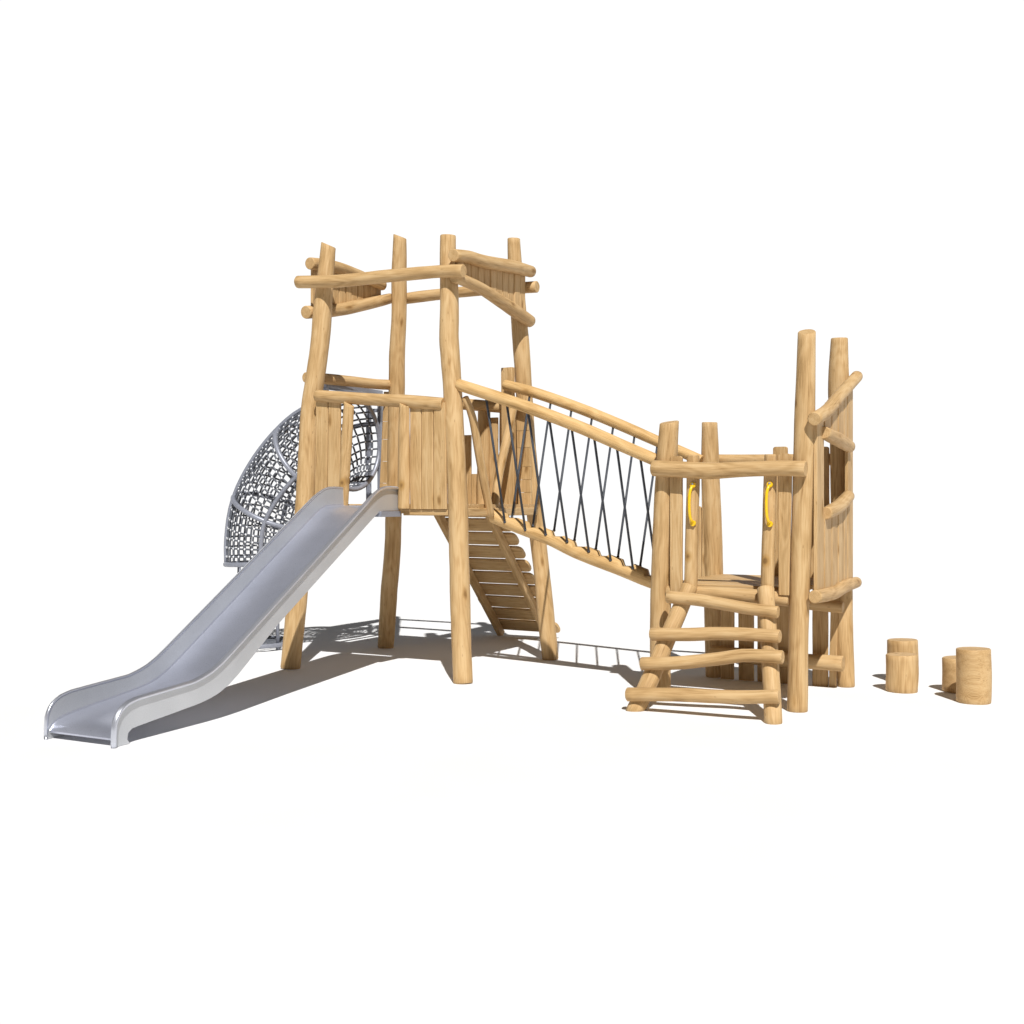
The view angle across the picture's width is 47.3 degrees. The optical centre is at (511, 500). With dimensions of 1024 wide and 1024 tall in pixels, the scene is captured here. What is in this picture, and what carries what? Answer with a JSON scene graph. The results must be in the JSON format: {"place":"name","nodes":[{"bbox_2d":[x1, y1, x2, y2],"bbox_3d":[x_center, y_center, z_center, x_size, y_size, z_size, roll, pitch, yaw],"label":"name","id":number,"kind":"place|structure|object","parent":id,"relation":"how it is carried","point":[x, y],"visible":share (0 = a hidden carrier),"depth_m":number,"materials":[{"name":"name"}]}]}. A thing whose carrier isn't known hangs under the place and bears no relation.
{"place":"outdoors","nodes":[
{"label":"outdoors","id":0,"kind":"place"},
{"bbox_2d":[0,503,1023,1023],"bbox_3d":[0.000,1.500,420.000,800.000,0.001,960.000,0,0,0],"label":"ground","id":1,"kind":"structure","parent":0,"point":[348,821],"depth_m":5.76,"materials":[{"name":"white"}]},
{"bbox_2d":[44,486,400,747],"bbox_3d":[-1.942,0.686,8.668,0.610,1.625,3.253,0,0,27],"label":"slide","id":2,"kind":"object","parent":1,"relation":"on","point":[210,649],"visible":1,"depth_m":8.48,"materials":[{"name":"metal"}]},
{"bbox_2d":[223,384,382,649],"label":"net tunnel","id":3,"kind":"structure","parent":1,"relation":"on","point":[276,436],"depth_m":11.66,"materials":[{"name":"grey metal"}]},
{"bbox_2d":[280,234,557,683],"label":"play tower","id":4,"kind":"structure","parent":1,"relation":"on","point":[426,453],"depth_m":10.45,"materials":[{"name":"brown wood"}]},
{"bbox_2d":[455,379,703,587],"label":"rope bridge","id":5,"kind":"structure","parent":4,"relation":"attached to","point":[616,565],"depth_m":9.75,"materials":[{"name":"brown wood"}]},
{"bbox_2d":[434,516,559,635],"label":"climbing ramp","id":6,"kind":"structure","parent":1,"relation":"on","point":[516,614],"depth_m":12.27,"materials":[{"name":"brown wood"}]},
{"bbox_2d":[625,583,784,724],"bbox_3d":[1.424,1.050,8.333,1.131,0.900,0.594,0,0,29],"label":"log ladder","id":7,"kind":"object","parent":1,"relation":"on","point":[769,655],"visible":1,"depth_m":8.25,"materials":[{"name":"brown wood"}]},
{"bbox_2d":[650,329,862,712],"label":"tower","id":8,"kind":"structure","parent":1,"relation":"on","point":[806,547],"depth_m":8.73,"materials":[{"name":"brown wood"}]},
{"bbox_2d":[885,652,918,693],"bbox_3d":[3.076,1.354,9.229,0.250,0.300,0.249,0,0,13],"label":"stepping stump","id":9,"kind":"object","parent":1,"relation":"on","point":[902,672],"visible":1,"depth_m":9.13,"materials":[{"name":"brown wood"}]},
{"bbox_2d":[887,638,918,661],"bbox_3d":[3.249,1.327,9.736,0.253,0.353,0.250,0,0,22],"label":"stepping stump","id":10,"kind":"object","parent":1,"relation":"on","point":[907,645],"visible":0.41,"depth_m":9.64,"materials":[{"name":"brown wood"}]},
{"bbox_2d":[942,655,955,692],"bbox_3d":[3.520,1.365,9.213,0.254,0.278,0.248,0,0,16],"label":"stepping stump","id":11,"kind":"object","parent":1,"relation":"on","point":[949,674],"visible":0.5,"depth_m":9.15,"materials":[{"name":"brown wood"}]},
{"bbox_2d":[956,647,991,704],"bbox_3d":[3.444,1.300,8.728,0.252,0.405,0.253,0,0,21],"label":"stepping stump","id":12,"kind":"object","parent":1,"relation":"on","point":[973,675],"visible":1,"depth_m":8.62,"materials":[{"name":"brown wood"}]},
{"bbox_2d":[0,0,1023,502],"label":"sky","id":13,"kind":"structure","parent":0,"point":[690,189],"materials":[{"name":"white"}]}
]}

